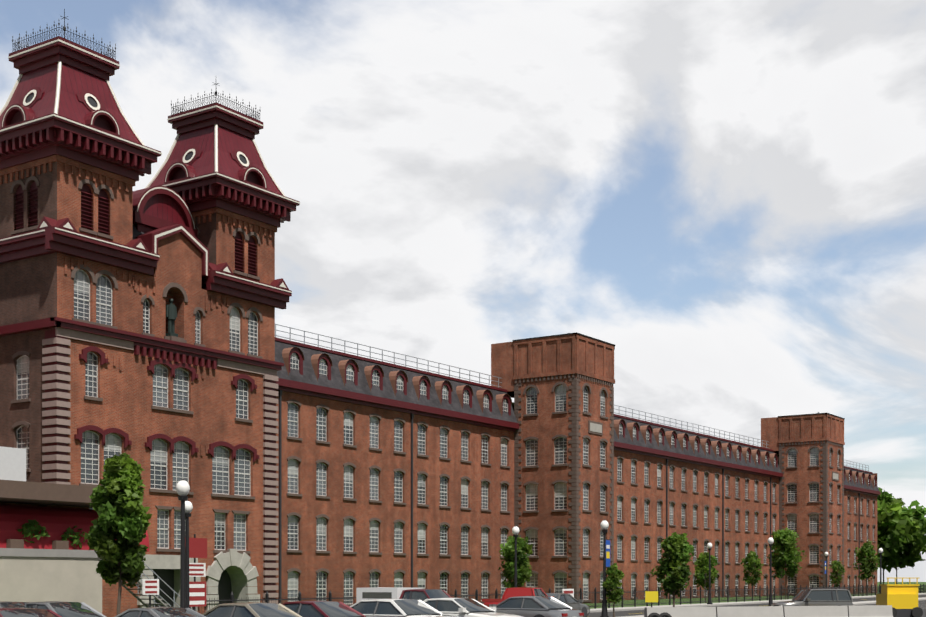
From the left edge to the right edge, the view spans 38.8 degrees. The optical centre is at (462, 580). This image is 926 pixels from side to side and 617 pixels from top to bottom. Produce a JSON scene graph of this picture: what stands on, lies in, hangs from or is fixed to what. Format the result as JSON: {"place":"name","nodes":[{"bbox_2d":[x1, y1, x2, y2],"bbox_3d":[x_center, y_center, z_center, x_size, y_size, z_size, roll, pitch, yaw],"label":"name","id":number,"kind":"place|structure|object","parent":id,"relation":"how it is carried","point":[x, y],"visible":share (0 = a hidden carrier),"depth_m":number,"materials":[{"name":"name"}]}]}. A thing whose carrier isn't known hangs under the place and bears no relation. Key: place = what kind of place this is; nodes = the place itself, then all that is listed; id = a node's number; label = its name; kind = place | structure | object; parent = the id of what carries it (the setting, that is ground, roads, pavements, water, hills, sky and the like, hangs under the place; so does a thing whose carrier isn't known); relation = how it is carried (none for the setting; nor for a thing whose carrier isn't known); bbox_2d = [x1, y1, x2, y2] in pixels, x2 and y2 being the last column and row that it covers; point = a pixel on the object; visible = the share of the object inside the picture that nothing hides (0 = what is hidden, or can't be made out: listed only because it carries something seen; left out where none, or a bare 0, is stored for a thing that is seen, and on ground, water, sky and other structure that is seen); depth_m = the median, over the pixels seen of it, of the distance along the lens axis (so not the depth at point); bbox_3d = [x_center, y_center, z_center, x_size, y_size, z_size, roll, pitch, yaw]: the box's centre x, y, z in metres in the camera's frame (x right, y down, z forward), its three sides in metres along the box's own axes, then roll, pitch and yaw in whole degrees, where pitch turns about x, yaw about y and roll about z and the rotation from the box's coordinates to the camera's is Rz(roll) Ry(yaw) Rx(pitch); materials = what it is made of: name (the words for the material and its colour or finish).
{"place":"outdoors","nodes":[
{"label":"outdoors","id":0,"kind":"place"},
{"bbox_2d":[0,0,925,581],"label":"sky","id":1,"kind":"structure","parent":0,"point":[727,196],"materials":[{"name":"white"}]},
{"bbox_2d":[585,582,925,608],"bbox_3d":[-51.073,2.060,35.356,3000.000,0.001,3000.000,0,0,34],"label":"ground","id":2,"kind":"structure","parent":0,"point":[598,605],"depth_m":132.82,"materials":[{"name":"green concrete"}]},
{"bbox_2d":[0,446,179,613],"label":"annex","id":3,"kind":"object","parent":2,"relation":"on","point":[46,554],"visible":0.56,"depth_m":50.92,"materials":[{"name":"concrete"}]},
{"bbox_2d":[84,452,151,614],"bbox_3d":[-12.636,-1.336,48.328,2.238,6.796,2.553,0,0,-28],"label":"tree","id":4,"kind":"object","parent":2,"relation":"on","point":[116,498],"visible":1,"depth_m":47.85,"materials":[{"name":"green plant"}]},
{"bbox_2d":[142,579,158,606],"bbox_3d":[-12.059,1.010,50.650,0.094,2.100,0.900,0,0,29],"label":"sign","id":5,"kind":"object","parent":2,"relation":"on","point":[150,587],"visible":1,"depth_m":50.62,"materials":[{"name":"white metal"}]},
{"bbox_2d":[176,479,189,607],"bbox_3d":[-8.395,-0.488,39.374,0.480,5.095,0.480,0,0,12],"label":"street lamp","id":6,"kind":"object","parent":2,"relation":"on","point":[182,488],"visible":0.94,"depth_m":39.31,"materials":[{"name":"black metal"}]},
{"bbox_2d":[185,500,192,608],"bbox_3d":[-10.405,-0.488,49.574,0.480,5.095,0.480,0,0,-33],"label":"street lamp","id":7,"kind":"object","parent":2,"relation":"on","point":[188,507],"visible":0.65,"depth_m":49.51,"materials":[{"name":"black metal"}]},
{"bbox_2d":[189,534,206,610],"bbox_3d":[-10.736,0.110,52.606,0.094,3.900,1.400,0,0,29],"label":"store sign","id":8,"kind":"object","parent":2,"relation":"on","point":[197,590],"visible":0.77,"depth_m":52.68,"materials":[{"name":"red metal"}]},
{"bbox_2d":[0,9,880,616],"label":"mill building","id":9,"kind":"structure","parent":2,"relation":"on","point":[138,325],"depth_m":82.43,"materials":[{"name":"brick"}]},
{"bbox_2d":[498,535,532,587],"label":"tree","id":10,"kind":"object","parent":2,"relation":"on","point":[524,552],"visible":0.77,"depth_m":76.17,"materials":[{"name":"green plant"}]},
{"bbox_2d":[512,526,519,586],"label":"street lamp","id":11,"kind":"object","parent":2,"relation":"on","point":[515,530],"visible":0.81,"depth_m":73.05,"materials":[{"name":"black metal"}]},
{"bbox_2d":[562,589,573,596],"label":"sign","id":12,"kind":"object","parent":2,"relation":"on","point":[569,591],"visible":0.4,"depth_m":84.61,"materials":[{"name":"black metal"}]},
{"bbox_2d":[600,519,610,616],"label":"street lamp","id":13,"kind":"object","parent":2,"relation":"on","point":[604,524],"visible":0.96,"depth_m":65.73,"materials":[{"name":"black metal"}]},
{"bbox_2d":[602,563,624,616],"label":"tree","id":14,"kind":"object","parent":2,"relation":"on","point":[612,583],"visible":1,"depth_m":65.44,"materials":[{"name":"green plant"}]},
{"bbox_2d":[693,552,718,602],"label":"tree","id":15,"kind":"object","parent":2,"relation":"on","point":[701,567],"visible":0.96,"depth_m":117.73,"materials":[{"name":"green plant"}]},
{"bbox_2d":[707,542,712,603],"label":"street lamp","id":16,"kind":"object","parent":2,"relation":"on","point":[709,545],"visible":1,"depth_m":104.91,"materials":[{"name":"black metal"}]},
{"bbox_2d":[741,551,763,585],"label":"tree","id":17,"kind":"object","parent":2,"relation":"on","point":[752,560],"visible":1,"depth_m":130.18,"materials":[{"name":"green plant"}]},
{"bbox_2d":[768,537,773,605],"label":"street lamp","id":18,"kind":"object","parent":2,"relation":"on","point":[770,540],"visible":1,"depth_m":91.84,"materials":[{"name":"black metal"}]},
{"bbox_2d":[767,528,805,598],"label":"tree","id":19,"kind":"object","parent":2,"relation":"on","point":[784,542],"visible":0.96,"depth_m":140.25,"materials":[{"name":"green plant"}]},
{"bbox_2d":[824,551,827,587],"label":"street lamp","id":20,"kind":"object","parent":2,"relation":"on","point":[826,554],"visible":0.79,"depth_m":138.34,"materials":[{"name":"black metal"}]},
{"bbox_2d":[829,560,844,586],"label":"tree","id":21,"kind":"object","parent":2,"relation":"on","point":[836,567],"visible":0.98,"depth_m":160.69,"materials":[{"name":"green plant"}]},
{"bbox_2d":[851,539,879,595],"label":"tree","id":22,"kind":"object","parent":2,"relation":"on","point":[868,566],"visible":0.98,"depth_m":174.96,"materials":[{"name":"green plant"}]},
{"bbox_2d":[878,547,882,593],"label":"street lamp","id":23,"kind":"object","parent":2,"relation":"on","point":[880,550],"visible":0.77,"depth_m":122.10,"materials":[{"name":"black metal"}]},
{"bbox_2d":[877,487,904,583],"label":"tree","id":24,"kind":"object","parent":2,"relation":"on","point":[885,497],"visible":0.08,"depth_m":257.93,"materials":[{"name":"green plant"}]},
{"bbox_2d":[877,500,925,583],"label":"tree","id":25,"kind":"object","parent":2,"relation":"on","point":[900,542],"visible":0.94,"depth_m":244.67,"materials":[{"name":"green plant"}]},
{"bbox_2d":[917,518,925,543],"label":"tree","id":26,"kind":"object","parent":2,"relation":"on","point":[922,532],"visible":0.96,"depth_m":238.72,"materials":[{"name":"green plant"}]},
{"bbox_2d":[587,595,925,616],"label":"street","id":27,"kind":"structure","parent":0,"point":[624,613],"depth_m":85.92,"materials":[{"name":"grey asphalt"}]},
{"bbox_2d":[0,601,29,607],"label":"dark car","id":28,"kind":"object","parent":27,"relation":"on","point":[9,604],"visible":0.4,"depth_m":38.36,"materials":[{"name":"grey paint"}]},
{"bbox_2d":[482,587,553,606],"bbox_3d":[2.881,1.212,62.022,2.213,1.775,5.308,0,0,29],"label":"red pickup","id":29,"kind":"object","parent":27,"relation":"on","point":[519,591],"visible":0.21,"depth_m":61.54,"materials":[{"name":"red paint"}]},
{"bbox_2d":[546,593,589,616],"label":"grey car","id":30,"kind":"object","parent":27,"relation":"on","point":[571,601],"visible":0.31,"depth_m":64.88,"materials":[{"name":"grey paint"}]},
{"bbox_2d":[590,593,925,616],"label":"pavement sidewalks","id":31,"kind":"structure","parent":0,"point":[706,604],"depth_m":105.58,"materials":[{"name":"concrete"}]},
{"bbox_2d":[192,583,924,612],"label":"iron fence","id":32,"kind":"object","parent":31,"relation":"on","point":[759,593],"visible":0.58,"depth_m":105.08,"materials":[{"name":"black metal"}]},
{"bbox_2d":[650,532,694,606],"bbox_3d":[9.952,-0.106,61.901,1.882,4.337,1.813,0,0,-34],"label":"tree","id":33,"kind":"object","parent":31,"relation":"on","point":[675,546],"visible":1,"depth_m":61.52,"materials":[{"name":"green plant"}]},
{"bbox_2d":[853,600,925,616],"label":"road","id":34,"kind":"structure","parent":0,"point":[922,604],"depth_m":106.44,"materials":[{"name":"grey asphalt"}]},
{"bbox_2d":[0,608,61,616],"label":"car","id":35,"kind":"object","parent":34,"relation":"on","point":[19,612],"visible":1,"depth_m":27.59,"materials":[{"name":"red paint"}]},
{"bbox_2d":[26,601,105,616],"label":"silver car","id":36,"kind":"object","parent":34,"relation":"on","point":[69,609],"visible":0.73,"depth_m":38.54,"materials":[{"name":"grey paint"}]},
{"bbox_2d":[114,607,205,616],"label":"car","id":37,"kind":"object","parent":34,"relation":"on","point":[161,612],"visible":1,"depth_m":33.40,"materials":[{"name":"grey paint"}]},
{"bbox_2d":[202,602,301,616],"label":"tan sedan","id":38,"kind":"object","parent":34,"relation":"on","point":[252,609],"visible":0.98,"depth_m":36.60,"materials":[{"name":"beige paint"}]},
{"bbox_2d":[282,601,365,616],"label":"car","id":39,"kind":"object","parent":34,"relation":"on","point":[320,609],"visible":0.79,"depth_m":39.49,"materials":[{"name":"red paint"}]},
{"bbox_2d":[350,599,457,616],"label":"white sedan car","id":40,"kind":"object","parent":34,"relation":"on","point":[392,608],"visible":0.83,"depth_m":41.05,"materials":[{"name":"white paint"}]},
{"bbox_2d":[356,587,451,601],"bbox_3d":[-1.503,1.195,49.838,5.308,1.810,2.213,0,0,31],"label":"pickup truck","id":41,"kind":"object","parent":34,"relation":"on","point":[392,593],"visible":0.31,"depth_m":49.61,"materials":[{"name":"white paint"}]},
{"bbox_2d":[423,597,522,616],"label":"white car","id":42,"kind":"object","parent":34,"relation":"on","point":[464,607],"visible":0.6,"depth_m":46.42,"materials":[{"name":"white paint"}]},
{"bbox_2d":[489,596,583,616],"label":"silver sedan car","id":43,"kind":"object","parent":34,"relation":"on","point":[534,606],"visible":0.71,"depth_m":51.46,"materials":[{"name":"grey paint"}]},
{"bbox_2d":[645,591,657,606],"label":"yellow sign","id":44,"kind":"object","parent":34,"relation":"on","point":[651,596],"visible":1,"depth_m":65.80,"materials":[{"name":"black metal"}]},
{"bbox_2d":[648,612,671,616],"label":"wheels","id":45,"kind":"object","parent":34,"relation":"on","point":[664,614],"visible":1,"depth_m":57.12,"materials":[{"name":"black rubber"}]},
{"bbox_2d":[644,605,892,616],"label":"concrete barrier","id":46,"kind":"object","parent":34,"relation":"on","point":[824,611],"visible":1,"depth_m":60.66,"materials":[{"name":"grey concrete"}]},
{"bbox_2d":[771,588,852,605],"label":"grey suv","id":47,"kind":"object","parent":34,"relation":"on","point":[825,597],"visible":0.5,"depth_m":77.49,"materials":[{"name":"grey paint"}]},
{"bbox_2d":[876,578,922,616],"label":"yellow lift machine","id":48,"kind":"object","parent":34,"relation":"on","point":[902,599],"visible":0.88,"depth_m":71.30,"materials":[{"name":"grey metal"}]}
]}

